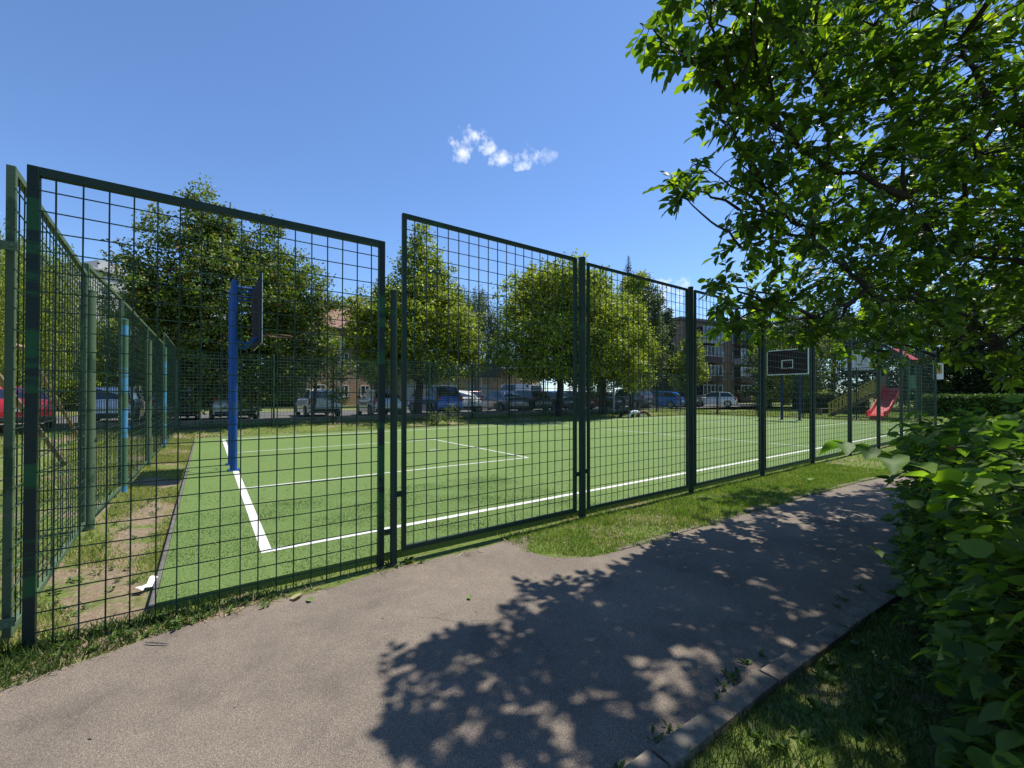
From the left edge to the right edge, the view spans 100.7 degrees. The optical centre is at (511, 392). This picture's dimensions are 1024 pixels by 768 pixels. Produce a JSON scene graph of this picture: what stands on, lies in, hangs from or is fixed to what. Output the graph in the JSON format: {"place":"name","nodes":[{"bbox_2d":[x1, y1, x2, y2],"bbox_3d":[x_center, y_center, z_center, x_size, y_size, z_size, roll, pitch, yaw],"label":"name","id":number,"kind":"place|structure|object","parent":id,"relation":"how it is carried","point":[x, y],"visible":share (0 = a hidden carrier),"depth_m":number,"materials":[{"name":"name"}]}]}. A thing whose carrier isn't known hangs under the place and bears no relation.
{"place":"outdoors","nodes":[
{"label":"outdoors","id":0,"kind":"place"},
{"bbox_2d":[0,429,169,632],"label":"grass","id":1,"kind":"structure","parent":0,"point":[100,483],"depth_m":7.29,"materials":[{"name":"green plant"}]},
{"bbox_2d":[0,408,730,448],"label":"grass","id":2,"kind":"structure","parent":0,"point":[480,420],"depth_m":18.49,"materials":[{"name":"green plant"}]},
{"bbox_2d":[0,473,919,767],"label":"path","id":3,"kind":"structure","parent":0,"point":[632,645],"depth_m":2.40,"materials":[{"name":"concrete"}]},
{"bbox_2d":[0,535,572,694],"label":"dry grass","id":4,"kind":"structure","parent":3,"relation":"on","point":[240,606],"depth_m":3.02,"materials":[{"name":"plant"}]},
{"bbox_2d":[613,584,865,767],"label":"weeds","id":5,"kind":"object","parent":3,"relation":"on","point":[669,727],"visible":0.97,"depth_m":2.22,"materials":[{"name":"green plant"}]},
{"bbox_2d":[0,398,1013,767],"bbox_3d":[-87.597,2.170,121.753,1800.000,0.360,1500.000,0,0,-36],"label":"ground","id":6,"kind":"structure","parent":0,"point":[96,590],"depth_m":3.28,"materials":[{"name":"green plant"}]},
{"bbox_2d":[0,230,17,628],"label":"fence post","id":7,"kind":"object","parent":6,"relation":"on","point":[12,246],"visible":1,"depth_m":2.43,"materials":[{"name":"green metal"}]},
{"bbox_2d":[0,237,51,385],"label":"willow tree","id":8,"kind":"object","parent":6,"relation":"on","point":[2,306],"visible":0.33,"depth_m":22.25,"materials":[{"name":"green plant"}]},
{"bbox_2d":[0,344,77,464],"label":"pipe frame","id":9,"kind":"object","parent":6,"relation":"on","point":[19,401],"visible":0.16,"depth_m":8.77,"materials":[{"name":"metal"}]},
{"bbox_2d":[0,218,96,400],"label":"willow tree","id":10,"kind":"object","parent":6,"relation":"on","point":[43,304],"visible":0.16,"depth_m":25.45,"materials":[{"name":"green plant"}]},
{"bbox_2d":[39,379,100,409],"bbox_3d":[-33.791,0.220,29.985,1.787,2.559,6.995,0,0,26],"label":"clipped hedge","id":11,"kind":"object","parent":6,"relation":"on","point":[65,394],"visible":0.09,"depth_m":31.16,"materials":[{"name":"green plant"}]},
{"bbox_2d":[82,289,97,530],"bbox_3d":[-4.711,0.343,4.736,0.111,2.980,0.103,0,0,6],"label":"fence post","id":12,"kind":"object","parent":6,"relation":"on","point":[91,439],"visible":0.65,"depth_m":4.71,"materials":[{"name":"green metal"}]},
{"bbox_2d":[1,164,87,638],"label":"fence","id":13,"kind":"object","parent":12,"relation":"attached to","point":[15,179],"visible":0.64,"depth_m":2.99,"materials":[{"name":"green metal"}]},
{"bbox_2d":[84,263,121,514],"bbox_3d":[-5.353,0.007,5.595,0.045,2.900,2.080,0,0,-35],"label":"fence","id":14,"kind":"object","parent":12,"relation":"attached to","point":[89,268],"visible":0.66,"depth_m":5.81,"materials":[{"name":"green metal"}]},
{"bbox_2d":[17,486,172,628],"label":"weeds","id":15,"kind":"object","parent":6,"relation":"on","point":[100,570],"visible":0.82,"depth_m":3.43,"materials":[{"name":"green plant"}]},
{"bbox_2d":[0,430,195,650],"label":"grass","id":16,"kind":"structure","parent":6,"relation":"on","point":[150,470],"depth_m":4.56,"materials":[{"name":"green plant"}]},
{"bbox_2d":[65,311,141,395],"bbox_3d":[-34.463,-2.904,36.137,5.674,8.793,5.873,0,0,-36],"label":"broadleaf tree","id":17,"kind":"object","parent":6,"relation":"on","point":[102,328],"visible":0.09,"depth_m":35.13,"materials":[{"name":"green plant"}]},
{"bbox_2d":[120,319,129,492],"bbox_3d":[-5.968,0.356,6.540,0.108,2.980,0.092,0,0,0],"label":"fence post","id":18,"kind":"object","parent":6,"relation":"on","point":[125,329],"visible":0.71,"depth_m":6.52,"materials":[{"name":"blue metal"}]},
{"bbox_2d":[122,300,147,481],"bbox_3d":[-6.878,0.025,7.767,0.042,2.900,2.980,0,0,-35],"label":"fence","id":19,"kind":"object","parent":18,"relation":"attached to","point":[137,326],"visible":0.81,"depth_m":7.88,"materials":[{"name":"green metal"}]},
{"bbox_2d":[40,260,225,398],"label":"apartment block","id":20,"kind":"structure","parent":6,"relation":"on","point":[100,266],"depth_m":70.97,"materials":[{"name":"grey paint"}]},
{"bbox_2d":[96,321,177,400],"bbox_3d":[-28.568,-2.831,32.670,5.812,8.598,5.249,0,0,-36],"label":"broadleaf tree","id":21,"kind":"object","parent":6,"relation":"on","point":[129,381],"visible":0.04,"depth_m":31.58,"materials":[{"name":"green plant"}]},
{"bbox_2d":[146,340,152,464],"bbox_3d":[-7.754,0.373,9.074,0.108,2.980,0.092,0,0,0],"label":"fence post","id":22,"kind":"object","parent":6,"relation":"on","point":[150,418],"visible":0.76,"depth_m":9.05,"materials":[{"name":"green metal"}]},
{"bbox_2d":[148,327,163,457],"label":"fence","id":23,"kind":"object","parent":22,"relation":"attached to","point":[161,362],"visible":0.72,"depth_m":11.05,"materials":[{"name":"green metal"}]},
{"bbox_2d":[162,347,167,447],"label":"fence post","id":24,"kind":"object","parent":6,"relation":"on","point":[165,389],"visible":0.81,"depth_m":12.08,"materials":[{"name":"green metal"}]},
{"bbox_2d":[163,332,175,442],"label":"fence","id":25,"kind":"object","parent":24,"relation":"attached to","point":[171,366],"visible":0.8,"depth_m":13.99,"materials":[{"name":"green metal"}]},
{"bbox_2d":[176,359,177,429],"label":"fence post","id":26,"kind":"object","parent":6,"relation":"on","point":[176,392],"visible":0.63,"depth_m":15.84,"materials":[{"name":"green metal"}]},
{"bbox_2d":[180,350,271,428],"bbox_3d":[-11.222,-0.103,16.804,3.020,2.950,0.041,0,0,-36],"label":"fence","id":27,"kind":"object","parent":26,"relation":"attached to","point":[226,397],"visible":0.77,"depth_m":16.53,"materials":[{"name":"green metal"}]},
{"bbox_2d":[0,556,408,689],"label":"grass","id":28,"kind":"structure","parent":6,"relation":"on","point":[19,649],"depth_m":2.57,"materials":[{"name":"green plant"}]},
{"bbox_2d":[91,173,338,419],"bbox_3d":[-12.177,-3.849,18.446,8.734,10.436,5.970,0,0,-36],"label":"maple tree","id":29,"kind":"object","parent":6,"relation":"on","point":[167,295],"visible":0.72,"depth_m":17.24,"materials":[{"name":"green plant"}]},
{"bbox_2d":[270,259,358,420],"bbox_3d":[-8.961,-2.315,19.338,3.842,7.440,3.040,0,0,-36],"label":"maple tree","id":30,"kind":"object","parent":6,"relation":"on","point":[317,296],"visible":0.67,"depth_m":19.27,"materials":[{"name":"green plant"}]},
{"bbox_2d":[0,408,647,429],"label":"kerb","id":31,"kind":"structure","parent":6,"relation":"on","point":[261,419],"depth_m":19.13,"materials":[{"name":"concrete"}]},
{"bbox_2d":[266,299,398,404],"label":"brick house","id":32,"kind":"structure","parent":6,"relation":"on","point":[361,388],"depth_m":47.74,"materials":[{"name":"brick"}]},
{"bbox_2d":[332,357,333,424],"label":"fence post","id":33,"kind":"object","parent":6,"relation":"on","point":[333,390],"visible":0.87,"depth_m":19.09,"materials":[{"name":"green metal"}]},
{"bbox_2d":[278,355,331,424],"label":"fence","id":34,"kind":"object","parent":33,"relation":"attached to","point":[303,388],"visible":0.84,"depth_m":18.37,"materials":[{"name":"green metal"}]},
{"bbox_2d":[385,359,385,421],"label":"fence post","id":35,"kind":"object","parent":6,"relation":"on","point":[385,390],"visible":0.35,"depth_m":20.48,"materials":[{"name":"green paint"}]},
{"bbox_2d":[336,358,377,422],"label":"fence","id":36,"kind":"object","parent":35,"relation":"attached to","point":[353,394],"visible":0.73,"depth_m":19.59,"materials":[{"name":"green metal"}]},
{"bbox_2d":[384,289,402,565],"bbox_3d":[-1.046,0.456,3.765,0.166,2.740,0.064,0,0,-36],"label":"fence post","id":37,"kind":"object","parent":6,"relation":"on","point":[394,495],"visible":0.91,"depth_m":3.74,"materials":[{"name":"green metal"}]},
{"bbox_2d":[22,164,384,651],"bbox_3d":[-1.997,0.104,3.123,2.136,2.880,0.053,0,-1,-36],"label":"fence","id":38,"kind":"object","parent":37,"relation":"attached to","point":[36,175],"visible":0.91,"depth_m":2.83,"materials":[{"name":"green metal"}]},
{"bbox_2d":[0,403,791,425],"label":"parking lot","id":39,"kind":"structure","parent":6,"relation":"on","point":[285,414],"depth_m":25.04,"materials":[{"name":"grey asphalt"}]},
{"bbox_2d":[0,386,56,427],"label":"parked car","id":40,"kind":"object","parent":39,"relation":"on","point":[19,412],"visible":0.3,"depth_m":14.05,"materials":[{"name":"red paint"}]},
{"bbox_2d":[96,386,144,421],"bbox_3d":[-16.651,0.497,17.834,2.060,1.497,4.046,0,0,-36],"label":"parked car","id":41,"kind":"object","parent":39,"relation":"on","point":[129,406],"visible":0.25,"depth_m":16.55,"materials":[{"name":"white paint"}]},
{"bbox_2d":[209,384,257,418],"bbox_3d":[-13.147,0.397,19.985,2.160,1.726,4.396,0,0,-36],"label":"parked car","id":42,"kind":"object","parent":39,"relation":"on","point":[214,404],"visible":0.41,"depth_m":18.06,"materials":[{"name":"grey paint"}]},
{"bbox_2d":[295,389,340,416],"bbox_3d":[-10.623,0.534,23.155,2.060,1.497,4.046,0,0,-36],"label":"parked car","id":43,"kind":"object","parent":39,"relation":"on","point":[307,404],"visible":0.6,"depth_m":21.67,"materials":[{"name":"white paint"}]},
{"bbox_2d":[357,389,400,415],"bbox_3d":[-7.546,0.540,24.014,2.060,1.497,4.046,0,0,-33],"label":"parked car","id":44,"kind":"object","parent":39,"relation":"on","point":[365,398],"visible":0.53,"depth_m":22.74,"materials":[{"name":"grey paint"}]},
{"bbox_2d":[408,386,462,413],"bbox_3d":[-4.786,0.439,26.000,2.160,1.726,4.396,0,0,-36],"label":"parked car","id":45,"kind":"object","parent":39,"relation":"on","point":[440,395],"visible":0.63,"depth_m":24.44,"materials":[{"name":"blue paint"}]},
{"bbox_2d":[479,390,528,411],"bbox_3d":[-0.831,0.588,28.721,2.100,1.467,4.546,0,0,-36],"label":"parked car","id":46,"kind":"object","parent":39,"relation":"on","point":[517,401],"visible":0.59,"depth_m":27.26,"materials":[{"name":"grey paint"}]},
{"bbox_2d":[516,390,551,410],"bbox_3d":[0.978,0.583,30.146,2.060,1.497,4.046,0,0,-36],"label":"parked car","id":47,"kind":"object","parent":39,"relation":"on","point":[534,401],"visible":0.34,"depth_m":28.65,"materials":[{"name":"black paint"}]},
{"bbox_2d":[610,389,654,407],"bbox_3d":[10.265,0.519,37.443,2.160,1.726,4.396,0,0,-36],"label":"parked car","id":48,"kind":"object","parent":39,"relation":"on","point":[623,393],"visible":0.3,"depth_m":35.85,"materials":[{"name":"grey paint"}]},
{"bbox_2d":[333,221,492,412],"bbox_3d":[-5.133,-4.110,23.804,9.913,11.032,6.479,0,0,-36],"label":"linden tree","id":49,"kind":"object","parent":6,"relation":"on","point":[364,329],"visible":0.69,"depth_m":22.93,"materials":[{"name":"green plant"}]},
{"bbox_2d":[429,362,430,420],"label":"fence post","id":50,"kind":"object","parent":6,"relation":"on","point":[429,390],"visible":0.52,"depth_m":21.84,"materials":[{"name":"metal"}]},
{"bbox_2d":[387,360,428,420],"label":"fence","id":51,"kind":"object","parent":50,"relation":"attached to","point":[407,392],"visible":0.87,"depth_m":21.12,"materials":[{"name":"green paint"}]},
{"bbox_2d":[370,369,538,399],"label":"garage row","id":52,"kind":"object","parent":6,"relation":"on","point":[410,392],"visible":0.06,"depth_m":42.33,"materials":[{"name":"beige paint"}]},
{"bbox_2d":[472,364,472,418],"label":"fence post","id":53,"kind":"object","parent":6,"relation":"on","point":[472,391],"visible":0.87,"depth_m":23.31,"materials":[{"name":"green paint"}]},
{"bbox_2d":[432,363,471,419],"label":"fence","id":54,"kind":"object","parent":53,"relation":"attached to","point":[452,394],"visible":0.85,"depth_m":22.60,"materials":[{"name":"green metal"}]},
{"bbox_2d":[439,284,518,390],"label":"birch tree","id":55,"kind":"object","parent":6,"relation":"on","point":[493,325],"visible":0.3,"depth_m":40.13,"materials":[{"name":"green plant"}]},
{"bbox_2d":[509,367,509,417],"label":"fence post","id":56,"kind":"object","parent":6,"relation":"on","point":[509,395],"visible":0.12,"depth_m":24.77,"materials":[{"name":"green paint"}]},
{"bbox_2d":[474,365,508,417],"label":"fence","id":57,"kind":"object","parent":56,"relation":"attached to","point":[490,385],"visible":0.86,"depth_m":23.91,"materials":[{"name":"green paint"}]},
{"bbox_2d":[148,415,904,613],"bbox_3d":[5.677,1.605,17.251,30.012,0.128,13.795,0,0,-36],"label":"pitch edging","id":58,"kind":"object","parent":6,"relation":"on","point":[159,574],"visible":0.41,"depth_m":4.36,"materials":[{"name":"concrete"}]},
{"bbox_2d":[156,415,939,612],"bbox_3d":[5.681,1.603,17.196,29.880,0.115,13.700,0,0,-36],"label":"pitch","id":59,"kind":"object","parent":6,"relation":"on","point":[209,450],"visible":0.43,"depth_m":7.37,"materials":[{"name":"green plastic"}]},
{"bbox_2d":[225,273,292,471],"bbox_3d":[-5.222,-0.272,8.567,1.456,3.914,1.290,0,0,17],"label":"basketball hoop","id":60,"kind":"object","parent":59,"relation":"on","point":[233,370],"visible":0.86,"depth_m":8.04,"materials":[{"name":"blue paint"}]},
{"bbox_2d":[156,474,599,602],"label":"grass","id":61,"kind":"structure","parent":59,"relation":"on","point":[361,510],"depth_m":4.79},
{"bbox_2d":[179,430,797,512],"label":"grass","id":62,"kind":"structure","parent":59,"relation":"on","point":[446,475],"depth_m":7.54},
{"bbox_2d":[222,416,903,552],"bbox_3d":[5.019,1.536,16.516,26.638,0.001,12.118,0,0,-36],"label":"pitch line","id":63,"kind":"object","parent":59,"relation":"on","point":[264,544],"visible":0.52,"depth_m":5.74,"materials":[{"name":"white paint"}]},
{"bbox_2d":[768,348,808,420],"bbox_3d":[15.680,-0.335,24.218,1.161,4.259,2.158,0,0,-36],"label":"basketball hoop","id":64,"kind":"object","parent":59,"relation":"on","point":[802,362],"visible":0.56,"depth_m":24.12,"materials":[{"name":"blue paint"}]},
{"bbox_2d":[484,248,632,416],"bbox_3d":[3.279,-3.569,27.067,8.857,10.329,10.034,0,0,18],"label":"linden tree","id":65,"kind":"object","parent":6,"relation":"on","point":[555,367],"visible":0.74,"depth_m":24.90,"materials":[{"name":"green plant"}]},
{"bbox_2d":[577,256,588,518],"bbox_3d":[0.855,0.091,5.173,0.220,3.490,0.089,0,0,-36],"label":"fence post","id":66,"kind":"object","parent":6,"relation":"on","point":[582,309],"visible":0.91,"depth_m":5.14,"materials":[{"name":"green metal"}]},
{"bbox_2d":[401,213,576,550],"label":"gate","id":67,"kind":"structure","parent":66,"relation":"attached to","point":[404,373],"depth_m":4.29,"materials":[{"name":"green metal"}]},
{"bbox_2d":[586,263,688,508],"bbox_3d":[1.809,-0.077,5.861,2.165,3.040,0.041,0,-1,-36],"label":"fence","id":68,"kind":"object","parent":66,"relation":"attached to","point":[588,331],"visible":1,"depth_m":5.78,"materials":[{"name":"green metal"}]},
{"bbox_2d":[563,280,650,414],"bbox_3d":[6.373,-3.257,29.483,7.031,9.691,6.970,0,0,-36],"label":"linden tree","id":69,"kind":"object","parent":6,"relation":"on","point":[625,360],"visible":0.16,"depth_m":28.50,"materials":[{"name":"green plant"}]},
{"bbox_2d":[607,269,669,409],"bbox_3d":[9.291,-4.090,32.875,5.756,11.131,4.808,0,0,-36],"label":"poplar tree","id":70,"kind":"object","parent":6,"relation":"on","point":[653,342],"visible":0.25,"depth_m":32.62,"materials":[{"name":"green plant"}]},
{"bbox_2d":[621,271,672,384],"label":"elm tree","id":71,"kind":"object","parent":6,"relation":"on","point":[655,319],"visible":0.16,"depth_m":40.20,"materials":[{"name":"green plant"}]},
{"bbox_2d":[652,307,683,391],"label":"plum tree","id":72,"kind":"object","parent":6,"relation":"on","point":[667,386],"visible":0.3,"depth_m":45.53,"materials":[{"name":"green plant"}]},
{"bbox_2d":[668,330,712,408],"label":"linden tree","id":73,"kind":"object","parent":6,"relation":"on","point":[681,364],"visible":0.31,"depth_m":42.04,"materials":[{"name":"green plant"}]},
{"bbox_2d":[688,286,694,492],"bbox_3d":[2.759,0.106,6.542,0.200,3.480,0.081,0,0,-36],"label":"fence post","id":74,"kind":"object","parent":6,"relation":"on","point":[691,379],"visible":0.91,"depth_m":6.51,"materials":[{"name":"green metal"}]},
{"bbox_2d":[694,290,760,485],"bbox_3d":[3.713,-0.071,7.221,2.165,3.040,0.041,0,0,-36],"label":"fence","id":75,"kind":"object","parent":74,"relation":"attached to","point":[696,483],"visible":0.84,"depth_m":7.23,"materials":[{"name":"green metal"}]},
{"bbox_2d":[497,462,902,556],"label":"grass","id":76,"kind":"structure","parent":6,"relation":"on","point":[814,473],"depth_m":5.63,"materials":[{"name":"green plant"}]},
{"bbox_2d":[647,316,785,402],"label":"apartment block","id":77,"kind":"structure","parent":6,"relation":"on","point":[714,368],"depth_m":62.34,"materials":[{"name":"brown brick"}]},
{"bbox_2d":[614,471,908,550],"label":"kerb","id":78,"kind":"structure","parent":6,"relation":"on","point":[689,529],"depth_m":5.01,"materials":[{"name":"concrete"}]},
{"bbox_2d":[760,312,764,475],"bbox_3d":[4.662,0.115,7.911,0.200,3.480,0.081,0,0,-36],"label":"fence post","id":79,"kind":"object","parent":6,"relation":"on","point":[762,471],"visible":0.47,"depth_m":7.88,"materials":[{"name":"green metal"}]},
{"bbox_2d":[735,294,793,406],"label":"broadleaf tree","id":80,"kind":"object","parent":6,"relation":"on","point":[754,362],"visible":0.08,"depth_m":51.97,"materials":[{"name":"green plant"}]},
{"bbox_2d":[624,570,926,767],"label":"kerb","id":81,"kind":"structure","parent":6,"relation":"on","point":[767,680],"depth_m":2.11,"materials":[{"name":"concrete"}]},
{"bbox_2d":[747,292,846,409],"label":"broadleaf tree","id":82,"kind":"object","parent":6,"relation":"on","point":[791,381],"visible":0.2,"depth_m":43.95,"materials":[{"name":"green plant"}]},
{"bbox_2d":[810,329,814,462],"bbox_3d":[6.566,0.125,9.281,0.200,3.480,0.081,0,0,-36],"label":"fence post","id":83,"kind":"object","parent":6,"relation":"on","point":[813,413],"visible":0.45,"depth_m":9.24,"materials":[{"name":"green metal"}]},
{"bbox_2d":[764,314,811,469],"bbox_3d":[5.618,-0.059,8.595,2.165,3.040,0.038,0,-1,-36],"label":"fence","id":84,"kind":"object","parent":83,"relation":"attached to","point":[807,420],"visible":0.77,"depth_m":8.55,"materials":[{"name":"green metal"}]},
{"bbox_2d":[814,326,849,458],"bbox_3d":[7.521,-0.050,9.961,2.165,3.040,0.038,0,0,-36],"label":"fence","id":85,"kind":"object","parent":83,"relation":"attached to","point":[824,392],"visible":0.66,"depth_m":9.87,"materials":[{"name":"green metal"}]},
{"bbox_2d":[625,0,1023,395],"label":"walnut tree","id":86,"kind":"object","parent":6,"relation":"on","point":[767,26],"visible":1,"depth_m":4.70,"materials":[{"name":"green plant"}]},
{"bbox_2d":[661,594,1011,767],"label":"grass","id":87,"kind":"structure","parent":6,"relation":"on","point":[861,721],"depth_m":1.96,"materials":[{"name":"green plant"}]},
{"bbox_2d":[804,392,868,413],"bbox_3d":[26.790,0.919,35.508,4.834,1.941,1.816,0,0,13],"label":"clipped hedge","id":88,"kind":"object","parent":6,"relation":"on","point":[826,404],"visible":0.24,"depth_m":35.01,"materials":[{"name":"green plant"}]},
{"bbox_2d":[748,581,954,767],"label":"weeds","id":89,"kind":"object","parent":6,"relation":"on","point":[816,702],"visible":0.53,"depth_m":2.03,"materials":[{"name":"green plant"}]},
{"bbox_2d":[855,367,856,419],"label":"fence post","id":90,"kind":"object","parent":6,"relation":"on","point":[856,393],"visible":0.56,"depth_m":25.40,"materials":[{"name":"green metal"}]},
{"bbox_2d":[858,365,917,421],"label":"fence","id":91,"kind":"object","parent":90,"relation":"attached to","point":[863,393],"visible":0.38,"depth_m":24.18,"materials":[{"name":"green paint"}]},
{"bbox_2d":[827,348,917,419],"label":"slide tower","id":92,"kind":"structure","parent":6,"relation":"on","point":[896,392],"depth_m":27.55,"materials":[{"name":"brown"}]},
{"bbox_2d":[821,277,934,410],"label":"broadleaf tree","id":93,"kind":"object","parent":6,"relation":"on","point":[863,322],"visible":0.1,"depth_m":43.25,"materials":[{"name":"green plant"}]},
{"bbox_2d":[877,341,879,448],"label":"fence post","id":94,"kind":"object","parent":6,"relation":"on","point":[878,446],"visible":0.41,"depth_m":11.98,"materials":[{"name":"green metal"}]},
{"bbox_2d":[851,336,877,450],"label":"fence","id":95,"kind":"object","parent":94,"relation":"attached to","point":[869,388],"visible":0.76,"depth_m":11.32,"materials":[{"name":"green metal"}]},
{"bbox_2d":[880,341,901,444],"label":"fence","id":96,"kind":"object","parent":94,"relation":"attached to","point":[882,413],"visible":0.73,"depth_m":12.32,"materials":[{"name":"green metal"}]},
{"bbox_2d":[918,352,921,421],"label":"fence post","id":97,"kind":"object","parent":6,"relation":"on","point":[920,393],"visible":0.34,"depth_m":14.72,"materials":[{"name":"metal"}]},
{"bbox_2d":[903,346,919,434],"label":"fence","id":98,"kind":"object","parent":97,"relation":"attached to","point":[917,393],"visible":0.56,"depth_m":14.19,"materials":[{"name":"green metal"}]},
{"bbox_2d":[819,395,1023,767],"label":"leafy shrub","id":99,"kind":"object","parent":6,"relation":"on","point":[963,527],"visible":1,"depth_m":1.49,"materials":[{"name":"green plant"}]},
{"bbox_2d":[934,351,936,424],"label":"fence post","id":100,"kind":"object","parent":6,"relation":"on","point":[936,385],"visible":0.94,"depth_m":16.09,"materials":[{"name":"green metal"}]},
{"bbox_2d":[921,349,935,430],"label":"fence","id":101,"kind":"object","parent":100,"relation":"attached to","point":[934,393],"visible":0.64,"depth_m":15.58,"materials":[{"name":"green metal"}]},
{"bbox_2d":[894,276,1023,403],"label":"broadleaf tree","id":102,"kind":"object","parent":6,"relation":"on","point":[958,374],"visible":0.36,"depth_m":38.57,"materials":[{"name":"green plant"}]},
{"bbox_2d":[922,392,1023,417],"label":"clipped hedge","id":103,"kind":"object","parent":6,"relation":"on","point":[989,402],"visible":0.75,"depth_m":29.19,"materials":[{"name":"green plant"}]},
{"bbox_2d":[938,265,1023,394],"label":"broadleaf tree","id":104,"kind":"object","parent":6,"relation":"on","point":[984,322],"visible":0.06,"depth_m":37.53,"materials":[{"name":"green plant"}]},
{"bbox_2d":[0,0,1023,392],"label":"sky","id":105,"kind":"structure","parent":0,"point":[528,122],"materials":[{"name":"blue"}]},
{"bbox_2d":[679,409,997,423],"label":"grass","id":106,"kind":"structure","parent":0,"point":[891,413],"depth_m":29.94,"materials":[{"name":"green plant"}]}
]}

